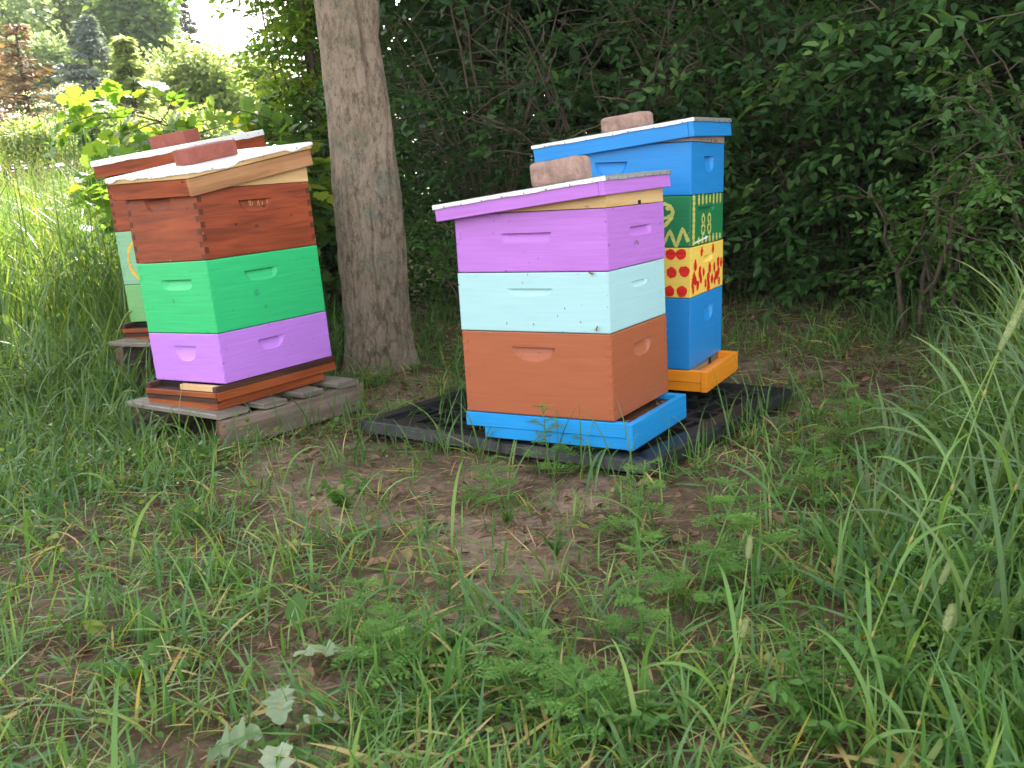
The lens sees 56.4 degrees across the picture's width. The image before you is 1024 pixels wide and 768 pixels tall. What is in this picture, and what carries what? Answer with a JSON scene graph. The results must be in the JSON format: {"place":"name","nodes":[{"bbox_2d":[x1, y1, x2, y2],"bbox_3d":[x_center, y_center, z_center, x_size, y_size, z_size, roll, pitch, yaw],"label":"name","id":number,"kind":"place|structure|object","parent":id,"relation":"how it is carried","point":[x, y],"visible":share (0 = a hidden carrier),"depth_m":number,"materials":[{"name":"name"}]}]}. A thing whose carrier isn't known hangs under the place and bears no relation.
{"place":"outdoors","nodes":[
{"label":"outdoors","id":0,"kind":"place"},
{"bbox_2d":[1,0,544,172],"label":"sky","id":1,"kind":"structure","parent":0,"point":[221,30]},
{"bbox_2d":[0,171,1020,767],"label":"ground","id":2,"kind":"structure","parent":0,"point":[174,747],"depth_m":2.20,"materials":[{"name":"soil"}]},
{"bbox_2d":[5,437,15,463],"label":"broad leaf","id":3,"kind":"object","parent":2,"relation":"on","point":[11,447],"visible":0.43,"depth_m":3.23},
{"bbox_2d":[0,414,48,451],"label":"feathery plant","id":4,"kind":"object","parent":2,"relation":"on","point":[12,423],"visible":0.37,"depth_m":3.49,"materials":[{"name":"green plant"}]},
{"bbox_2d":[0,0,69,107],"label":"tree","id":5,"kind":"object","parent":2,"relation":"on","point":[8,11],"visible":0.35,"depth_m":26.74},
{"bbox_2d":[7,367,69,412],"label":"feathery plant","id":6,"kind":"object","parent":2,"relation":"on","point":[27,379],"visible":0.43,"depth_m":4.02,"materials":[{"name":"green plant"}]},
{"bbox_2d":[0,35,77,198],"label":"dead conifer","id":7,"kind":"object","parent":2,"relation":"on","point":[3,90],"visible":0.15,"depth_m":15.44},
{"bbox_2d":[0,23,81,204],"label":"dead conifer","id":8,"kind":"object","parent":2,"relation":"on","point":[20,87],"visible":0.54,"depth_m":14.20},
{"bbox_2d":[0,109,82,199],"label":"shrub","id":9,"kind":"object","parent":2,"relation":"on","point":[18,139],"visible":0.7,"depth_m":11.37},
{"bbox_2d":[0,81,83,192],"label":"flowering weed","id":10,"kind":"object","parent":2,"relation":"on","point":[45,137],"visible":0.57,"depth_m":10.12,"materials":[{"name":"green plant"}]},
{"bbox_2d":[10,462,77,488],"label":"dandelion plant","id":11,"kind":"object","parent":2,"relation":"on","point":[62,464],"visible":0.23,"depth_m":2.98,"materials":[{"name":"green plant"}]},
{"bbox_2d":[14,84,82,192],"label":"flowering weed","id":12,"kind":"object","parent":2,"relation":"on","point":[50,129],"visible":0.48,"depth_m":10.12,"materials":[{"name":"green plant"}]},
{"bbox_2d":[4,24,101,165],"bbox_3d":[-11.863,-7.350,24.822,2.598,3.712,2.504,-4,12,0],"label":"tree","id":13,"kind":"object","parent":2,"relation":"on","point":[49,50],"visible":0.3,"depth_m":24.13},
{"bbox_2d":[0,95,141,218],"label":"grass seed heads","id":14,"kind":"object","parent":2,"relation":"on","point":[51,161],"depth_m":4.97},
{"bbox_2d":[11,13,135,181],"bbox_3d":[-8.575,-5.694,19.336,3.353,3.294,3.239,-12,14,-36],"label":"spruce tree","id":15,"kind":"object","parent":2,"relation":"on","point":[86,37],"visible":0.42,"depth_m":18.75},
{"bbox_2d":[48,87,118,195],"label":"flowering weed","id":16,"kind":"object","parent":2,"relation":"on","point":[77,133],"visible":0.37,"depth_m":10.08,"materials":[{"name":"green plant"}]},
{"bbox_2d":[34,102,136,170],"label":"shrub","id":17,"kind":"object","parent":2,"relation":"on","point":[94,130],"visible":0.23,"depth_m":12.22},
{"bbox_2d":[83,620,106,635],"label":"broad leaf","id":18,"kind":"object","parent":2,"relation":"on","point":[93,630],"visible":0.71,"depth_m":1.86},
{"bbox_2d":[0,0,199,168],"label":"tree","id":19,"kind":"object","parent":2,"relation":"on","point":[65,14],"visible":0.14,"depth_m":30.20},
{"bbox_2d":[69,0,136,83],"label":"tree","id":20,"kind":"object","parent":2,"relation":"on","point":[105,66],"visible":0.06,"depth_m":29.58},
{"bbox_2d":[77,365,142,411],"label":"feathery plant","id":21,"kind":"object","parent":2,"relation":"on","point":[97,369],"visible":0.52,"depth_m":3.91,"materials":[{"name":"green plant"}]},
{"bbox_2d":[109,338,156,388],"bbox_3d":[-1.382,-0.133,4.371,0.550,0.224,0.637,2,13,26],"label":"wooden pallet","id":22,"kind":"object","parent":2,"relation":"on","point":[136,344],"visible":0.1,"depth_m":4.22,"materials":[{"name":"grey wood"}]},
{"bbox_2d":[90,130,265,338],"bbox_3d":[-1.442,-0.672,4.296,0.575,0.862,0.508,0,13,27],"label":"beehive","id":23,"kind":"object","parent":22,"relation":"on","point":[136,327],"visible":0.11,"depth_m":4.20,"materials":[{"name":"multicoloured wood"}]},
{"bbox_2d":[148,128,200,148],"bbox_3d":[-1.494,-1.086,4.230,0.206,0.056,0.098,-2,19,25],"label":"brick","id":24,"kind":"object","parent":23,"relation":"on","point":[175,138],"visible":0.93,"depth_m":4.19,"materials":[{"name":"brick"}]},
{"bbox_2d":[103,33,164,119],"bbox_3d":[-5.686,-3.889,14.433,1.415,2.660,1.528,5,14,35],"label":"arborvitae","id":25,"kind":"object","parent":2,"relation":"on","point":[126,62],"visible":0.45,"depth_m":14.18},
{"bbox_2d":[82,0,189,69],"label":"tree","id":26,"kind":"object","parent":2,"relation":"on","point":[144,23],"visible":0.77,"depth_m":27.75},
{"bbox_2d":[79,631,195,680],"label":"dandelion plant","id":27,"kind":"object","parent":2,"relation":"on","point":[151,649],"visible":0.68,"depth_m":1.69,"materials":[{"name":"green plant"}]},
{"bbox_2d":[102,52,178,112],"bbox_3d":[-6.600,-5.017,18.354,2.316,2.658,1.971,-4,12,0],"label":"tree","id":28,"kind":"object","parent":2,"relation":"on","point":[151,75],"depth_m":17.91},
{"bbox_2d":[136,604,155,637],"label":"broad leaf","id":29,"kind":"object","parent":2,"relation":"on","point":[149,612],"visible":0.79,"depth_m":1.86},
{"bbox_2d":[116,396,177,434],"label":"feathery plant","id":30,"kind":"object","parent":2,"relation":"on","point":[121,413],"visible":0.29,"depth_m":3.61,"materials":[{"name":"green plant"}]},
{"bbox_2d":[97,100,241,149],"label":"shrub","id":31,"kind":"object","parent":2,"relation":"on","point":[212,133],"visible":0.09,"depth_m":10.37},
{"bbox_2d":[10,77,340,307],"bbox_3d":[-1.790,-1.017,5.647,1.962,1.602,1.840,-7,12,-15],"label":"grape vine","id":32,"kind":"object","parent":2,"relation":"on","point":[126,137],"visible":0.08,"depth_m":5.48,"materials":[{"name":"green plant"}]},
{"bbox_2d":[168,498,205,528],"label":"leafy weed","id":33,"kind":"object","parent":2,"relation":"on","point":[198,519],"visible":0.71,"depth_m":2.47,"materials":[{"name":"green plant"}]},
{"bbox_2d":[141,32,259,132],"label":"shrub","id":34,"kind":"object","parent":2,"relation":"on","point":[201,80],"visible":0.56,"depth_m":15.90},
{"bbox_2d":[176,0,226,135],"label":"pine tree","id":35,"kind":"object","parent":2,"relation":"on","point":[186,27],"visible":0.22,"depth_m":35.81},
{"bbox_2d":[171,554,260,586],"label":"dandelion plant","id":36,"kind":"object","parent":2,"relation":"on","point":[245,571],"visible":0.45,"depth_m":2.12,"materials":[{"name":"green plant"}]},
{"bbox_2d":[206,715,262,761],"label":"fallen leaf","id":37,"kind":"object","parent":2,"relation":"on","point":[239,730],"visible":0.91,"depth_m":1.45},
{"bbox_2d":[126,375,362,449],"bbox_3d":[-1.013,0.081,3.679,0.586,0.129,0.674,5,15,37],"label":"wooden pallet","id":38,"kind":"object","parent":2,"relation":"on","point":[263,416],"visible":0.44,"depth_m":3.50,"materials":[{"name":"grey wood"}]},
{"bbox_2d":[105,142,335,410],"bbox_3d":[-1.061,-0.422,3.561,0.481,0.912,0.576,3,14,36],"label":"beehive","id":39,"kind":"object","parent":38,"relation":"on","point":[229,273],"visible":0.99,"depth_m":3.41,"materials":[{"name":"paint"}]},
{"bbox_2d":[172,139,237,165],"bbox_3d":[-1.111,-0.839,3.462,0.099,0.056,0.205,7,26,39],"label":"brick","id":40,"kind":"object","parent":39,"relation":"on","point":[192,155],"visible":1,"depth_m":3.41,"materials":[{"name":"brick"}]},
{"bbox_2d":[222,47,293,132],"bbox_3d":[-5.463,-5.724,20.181,1.867,2.636,1.736,4,14,33],"label":"tree","id":41,"kind":"object","parent":2,"relation":"on","point":[241,63],"visible":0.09,"depth_m":19.66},
{"bbox_2d":[257,739,294,767],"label":"fallen leaf","id":42,"kind":"object","parent":2,"relation":"on","point":[268,758],"visible":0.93,"depth_m":1.39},
{"bbox_2d":[260,685,297,724],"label":"fallen leaf","id":43,"kind":"object","parent":2,"relation":"on","point":[273,702],"visible":0.95,"depth_m":1.50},
{"bbox_2d":[284,590,305,627],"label":"broad leaf","id":44,"kind":"object","parent":2,"relation":"on","point":[297,598],"visible":0.86,"depth_m":1.84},
{"bbox_2d":[202,0,389,314],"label":"shrub","id":45,"kind":"object","parent":2,"relation":"on","point":[297,19],"visible":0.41,"depth_m":6.00,"materials":[{"name":"green plant"}]},
{"bbox_2d":[244,707,347,760],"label":"dandelion plant","id":46,"kind":"object","parent":2,"relation":"on","point":[262,744],"visible":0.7,"depth_m":1.47,"materials":[{"name":"green plant"}]},
{"bbox_2d":[296,706,349,730],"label":"fallen leaf","id":47,"kind":"object","parent":2,"relation":"on","point":[320,713],"visible":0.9,"depth_m":1.47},
{"bbox_2d":[293,639,359,657],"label":"fallen leaf","id":48,"kind":"object","parent":2,"relation":"on","point":[313,651],"visible":0.68,"depth_m":1.69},
{"bbox_2d":[318,472,373,510],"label":"leafy weed","id":49,"kind":"object","parent":2,"relation":"on","point":[335,496],"visible":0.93,"depth_m":2.52,"materials":[{"name":"green plant"}]},
{"bbox_2d":[250,77,458,315],"bbox_3d":[-1.031,-1.167,6.062,1.395,1.595,1.190,-4,12,0],"label":"shrub","id":50,"kind":"object","parent":2,"relation":"on","point":[333,256],"visible":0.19,"depth_m":5.92,"materials":[{"name":"green plant"}]},
{"bbox_2d":[314,0,420,376],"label":"tree","id":51,"kind":"object","parent":2,"relation":"on","point":[370,228],"visible":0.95,"depth_m":4.34,"materials":[{"name":"brown plant"}]},
{"bbox_2d":[325,574,423,651],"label":"feathery plant","id":52,"kind":"object","parent":2,"relation":"on","point":[383,606],"visible":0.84,"depth_m":1.77,"materials":[{"name":"green plant"}]},
{"bbox_2d":[365,556,394,566],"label":"dry leaf","id":53,"kind":"object","parent":2,"relation":"on","point":[382,559],"visible":0.86,"depth_m":2.12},
{"bbox_2d":[328,608,446,688],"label":"feathery plant","id":54,"kind":"object","parent":2,"relation":"on","point":[385,634],"visible":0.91,"depth_m":1.63,"materials":[{"name":"green plant"}]},
{"bbox_2d":[399,548,412,561],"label":"dry leaf","id":55,"kind":"object","parent":2,"relation":"on","point":[408,553],"visible":0.79,"depth_m":2.13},
{"bbox_2d":[405,210,461,322],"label":"shrub","id":56,"kind":"object","parent":2,"relation":"on","point":[443,254],"visible":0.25,"depth_m":5.61,"materials":[{"name":"green plant"}]},
{"bbox_2d":[380,643,497,720],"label":"dandelion plant","id":57,"kind":"object","parent":2,"relation":"on","point":[478,691],"visible":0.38,"depth_m":1.60,"materials":[{"name":"green plant"}]},
{"bbox_2d":[432,620,485,646],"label":"leafy weed","id":58,"kind":"object","parent":2,"relation":"on","point":[449,639],"visible":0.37,"depth_m":1.70,"materials":[{"name":"green plant"}]},
{"bbox_2d":[296,0,667,239],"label":"tree","id":59,"kind":"object","parent":2,"relation":"on","point":[449,69],"visible":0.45,"depth_m":7.98,"materials":[{"name":"green plant"}]},
{"bbox_2d":[255,0,712,310],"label":"shrub","id":60,"kind":"object","parent":2,"relation":"on","point":[474,170],"visible":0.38,"depth_m":6.15,"materials":[{"name":"green plant"}]},
{"bbox_2d":[456,455,530,506],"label":"feathery plant","id":61,"kind":"object","parent":2,"relation":"on","point":[488,477],"visible":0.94,"depth_m":2.57,"materials":[{"name":"green plant"}]},
{"bbox_2d":[9,319,984,767],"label":"soil crumbs","id":62,"kind":"object","parent":2,"relation":"on","point":[493,577],"visible":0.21,"depth_m":2.16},
{"bbox_2d":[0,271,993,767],"bbox_3d":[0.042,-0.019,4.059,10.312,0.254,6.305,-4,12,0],"label":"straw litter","id":63,"kind":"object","parent":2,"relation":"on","point":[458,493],"visible":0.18,"depth_m":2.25,"materials":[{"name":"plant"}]},
{"bbox_2d":[490,722,514,736],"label":"dry leaf","id":64,"kind":"object","parent":2,"relation":"on","point":[508,727],"visible":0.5,"depth_m":1.47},
{"bbox_2d":[496,499,521,528],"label":"leafy weed","id":65,"kind":"object","parent":2,"relation":"on","point":[507,514],"visible":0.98,"depth_m":2.36,"materials":[{"name":"green plant"}]},
{"bbox_2d":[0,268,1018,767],"bbox_3d":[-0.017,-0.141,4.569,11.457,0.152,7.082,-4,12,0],"label":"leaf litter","id":66,"kind":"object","parent":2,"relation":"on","point":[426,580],"visible":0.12,"depth_m":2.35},
{"bbox_2d":[0,288,1019,767],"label":"weeds","id":67,"kind":"object","parent":2,"relation":"on","point":[754,726],"visible":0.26,"depth_m":2.29,"materials":[{"name":"green plant"}]},
{"bbox_2d":[0,270,1023,767],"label":"grass","id":68,"kind":"structure","parent":2,"relation":"on","point":[1000,706],"depth_m":1.81,"materials":[{"name":"plant"}]},
{"bbox_2d":[0,95,1023,727],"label":"tall grass","id":69,"kind":"structure","parent":2,"relation":"on","point":[52,265],"depth_m":3.42,"materials":[{"name":"plant"}]},
{"bbox_2d":[470,627,582,721],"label":"feathery plant","id":70,"kind":"object","parent":2,"relation":"on","point":[493,674],"visible":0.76,"depth_m":1.56,"materials":[{"name":"green plant"}]},
{"bbox_2d":[534,521,570,555],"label":"leafy weed","id":71,"kind":"object","parent":2,"relation":"on","point":[550,544],"visible":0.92,"depth_m":2.16,"materials":[{"name":"green plant"}]},
{"bbox_2d":[524,403,583,477],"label":"feathery plant","id":72,"kind":"object","parent":2,"relation":"on","point":[547,465],"visible":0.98,"depth_m":2.77,"materials":[{"name":"green plant"}]},
{"bbox_2d":[360,382,793,474],"bbox_3d":[0.241,0.125,3.431,1.196,0.112,1.076,5,14,38],"label":"plastic pallet","id":73,"kind":"object","parent":2,"relation":"on","point":[392,419],"visible":0.34,"depth_m":3.17,"materials":[{"name":"plastic"}]},
{"bbox_2d":[432,170,685,450],"bbox_3d":[0.165,-0.248,2.969,0.613,0.781,0.486,3,13,31],"label":"beehive","id":74,"kind":"object","parent":73,"relation":"on","point":[539,303],"visible":1,"depth_m":2.80,"materials":[{"name":"wood"}]},
{"bbox_2d":[530,155,591,186],"bbox_3d":[0.146,-0.634,2.854,0.167,0.077,0.108,-4,11,28],"label":"brick","id":75,"kind":"object","parent":74,"relation":"on","point":[561,170],"visible":0.8,"depth_m":2.81,"materials":[{"name":"brick"}]},
{"bbox_2d":[531,117,737,392],"bbox_3d":[0.466,-0.484,3.476,0.626,0.923,0.490,4,13,27],"label":"beehive","id":76,"kind":"object","parent":73,"relation":"on","point":[688,153],"visible":0.48,"depth_m":3.25,"materials":[{"name":"blue paint"}]},
{"bbox_2d":[601,111,652,132],"bbox_3d":[0.408,-0.923,3.382,0.168,0.062,0.106,-2,12,32],"label":"brick","id":77,"kind":"object","parent":76,"relation":"on","point":[628,120],"visible":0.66,"depth_m":3.33,"materials":[{"name":"brick"}]},
{"bbox_2d":[557,436,612,476],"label":"feathery plant","id":78,"kind":"object","parent":2,"relation":"on","point":[574,453],"visible":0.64,"depth_m":2.79,"materials":[{"name":"green plant"}]},
{"bbox_2d":[406,0,769,188],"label":"shrub","id":79,"kind":"object","parent":2,"relation":"on","point":[539,116],"visible":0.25,"depth_m":5.76,"materials":[{"name":"green plant"}]},
{"bbox_2d":[520,654,661,743],"bbox_3d":[0.115,0.484,1.453,0.225,0.113,0.184,-4,12,0],"label":"feathery plant","id":80,"kind":"object","parent":2,"relation":"on","point":[550,702],"visible":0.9,"depth_m":1.45,"materials":[{"name":"green plant"}]},
{"bbox_2d":[391,0,836,227],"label":"tree","id":81,"kind":"object","parent":2,"relation":"on","point":[596,58],"visible":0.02,"depth_m":9.24,"materials":[{"name":"green plant"}]},
{"bbox_2d":[586,672,669,741],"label":"leafy weed","id":82,"kind":"object","parent":2,"relation":"on","point":[649,723],"visible":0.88,"depth_m":1.39,"materials":[{"name":"green plant"}]},
{"bbox_2d":[590,458,679,544],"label":"feathery plant","id":83,"kind":"object","parent":2,"relation":"on","point":[658,485],"visible":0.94,"depth_m":2.19,"materials":[{"name":"green plant"}]},
{"bbox_2d":[592,518,690,654],"bbox_3d":[0.228,0.362,1.678,0.176,0.243,0.147,-4,12,0],"label":"feathery plant","id":84,"kind":"object","parent":2,"relation":"on","point":[619,621],"visible":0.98,"depth_m":1.68,"materials":[{"name":"green plant"}]},
{"bbox_2d":[379,1,946,241],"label":"tree","id":85,"kind":"object","parent":2,"relation":"on","point":[413,53],"visible":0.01,"depth_m":11.42,"materials":[{"name":"green plant"}]},
{"bbox_2d":[395,87,974,303],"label":"undergrowth","id":86,"kind":"object","parent":2,"relation":"on","point":[427,294],"visible":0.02,"depth_m":6.78,"materials":[{"name":"green plant"}]},
{"bbox_2d":[639,617,762,767],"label":"timothy grass","id":87,"kind":"structure","parent":2,"relation":"on","point":[744,629],"depth_m":1.34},
{"bbox_2d":[645,474,761,610],"bbox_3d":[0.381,0.322,1.842,0.246,0.245,0.220,-4,12,0],"label":"feathery plant","id":88,"kind":"object","parent":2,"relation":"on","point":[700,597],"visible":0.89,"depth_m":1.87,"materials":[{"name":"green plant"}]},
{"bbox_2d":[518,0,893,298],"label":"shrub","id":89,"kind":"object","parent":2,"relation":"on","point":[748,152],"visible":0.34,"depth_m":5.54,"materials":[{"name":"green plant"}]},
{"bbox_2d":[659,534,753,767],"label":"timothy grass","id":90,"kind":"structure","parent":2,"relation":"on","point":[749,547],"depth_m":1.41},
{"bbox_2d":[486,0,1017,260],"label":"tree","id":91,"kind":"object","parent":2,"relation":"on","point":[636,75],"visible":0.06,"depth_m":7.71,"materials":[{"name":"green plant"}]},
{"bbox_2d":[703,476,806,587],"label":"feathery plant","id":92,"kind":"object","parent":2,"relation":"on","point":[776,537],"visible":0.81,"depth_m":1.93,"materials":[{"name":"green plant"}]},
{"bbox_2d":[538,0,1021,320],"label":"shrub","id":93,"kind":"object","parent":2,"relation":"on","point":[793,192],"visible":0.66,"depth_m":5.23,"materials":[{"name":"green plant"}]},
{"bbox_2d":[771,432,856,507],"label":"feathery plant","id":94,"kind":"object","parent":2,"relation":"on","point":[811,471],"visible":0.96,"depth_m":2.41,"materials":[{"name":"green plant"}]},
{"bbox_2d":[758,634,900,753],"bbox_3d":[0.453,0.466,1.394,0.211,0.146,0.172,-4,12,0],"label":"leafy weed","id":95,"kind":"object","parent":2,"relation":"on","point":[800,711],"visible":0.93,"depth_m":1.41,"materials":[{"name":"green plant"}]},
{"bbox_2d":[808,381,906,459],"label":"feathery plant","id":96,"kind":"object","parent":2,"relation":"on","point":[844,414],"visible":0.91,"depth_m":2.79,"materials":[{"name":"green plant"}]},
{"bbox_2d":[808,558,953,767],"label":"timothy grass","id":97,"kind":"structure","parent":2,"relation":"on","point":[945,573],"depth_m":1.36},
{"bbox_2d":[753,0,1023,311],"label":"shrub","id":98,"kind":"object","parent":2,"relation":"on","point":[894,37],"visible":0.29,"depth_m":4.73,"materials":[{"name":"green plant"}]},
{"bbox_2d":[833,603,956,767],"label":"timothy grass","id":99,"kind":"structure","parent":2,"relation":"on","point":[949,616],"depth_m":1.33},
{"bbox_2d":[810,105,1023,334],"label":"sapling","id":100,"kind":"object","parent":2,"relation":"on","point":[930,245],"visible":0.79,"depth_m":4.36,"materials":[{"name":"green plant"}]},
{"bbox_2d":[835,593,1003,718],"bbox_3d":[0.600,0.436,1.442,0.230,0.178,0.222,-4,12,0],"label":"leafy weed","id":101,"kind":"object","parent":2,"relation":"on","point":[890,680],"visible":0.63,"depth_m":1.42,"materials":[{"name":"green plant"}]},
{"bbox_2d":[837,300,1023,733],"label":"timothy grass","id":102,"kind":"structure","parent":2,"relation":"on","point":[1010,328],"depth_m":1.45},
{"bbox_2d":[891,500,990,634],"bbox_3d":[0.768,0.333,1.664,0.207,0.273,0.177,-4,12,0],"label":"feathery plant","id":103,"kind":"object","parent":2,"relation":"on","point":[943,589],"visible":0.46,"depth_m":1.66,"materials":[{"name":"green plant"}]},
{"bbox_2d":[866,23,1023,331],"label":"shrub","id":104,"kind":"object","parent":2,"relation":"on","point":[1006,132],"visible":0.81,"depth_m":4.06,"materials":[{"name":"green plant"}]},
{"bbox_2d":[885,0,1023,285],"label":"shrub","id":105,"kind":"object","parent":2,"relation":"on","point":[946,19],"visible":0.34,"depth_m":4.09,"materials":[{"name":"green plant"}]},
{"bbox_2d":[892,287,1023,662],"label":"timothy grass","id":106,"kind":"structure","parent":2,"relation":"on","point":[925,580],"depth_m":1.51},
{"bbox_2d":[902,505,1023,684],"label":"feathery plant","id":107,"kind":"object","parent":2,"relation":"on","point":[987,601],"visible":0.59,"depth_m":1.57,"materials":[{"name":"green plant"}]},
{"bbox_2d":[907,382,1023,530],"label":"feathery plant","id":108,"kind":"object","parent":2,"relation":"on","point":[1010,386],"visible":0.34,"depth_m":2.15,"materials":[{"name":"green plant"}]},
{"bbox_2d":[907,432,1023,625],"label":"timothy grass","id":109,"kind":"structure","parent":2,"relation":"on","point":[1009,476],"depth_m":1.57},
{"bbox_2d":[553,663,676,749],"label":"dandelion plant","id":110,"kind":"object","parent":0,"point":[580,743],"visible":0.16,"depth_m":1.48,"materials":[{"name":"green plant"}]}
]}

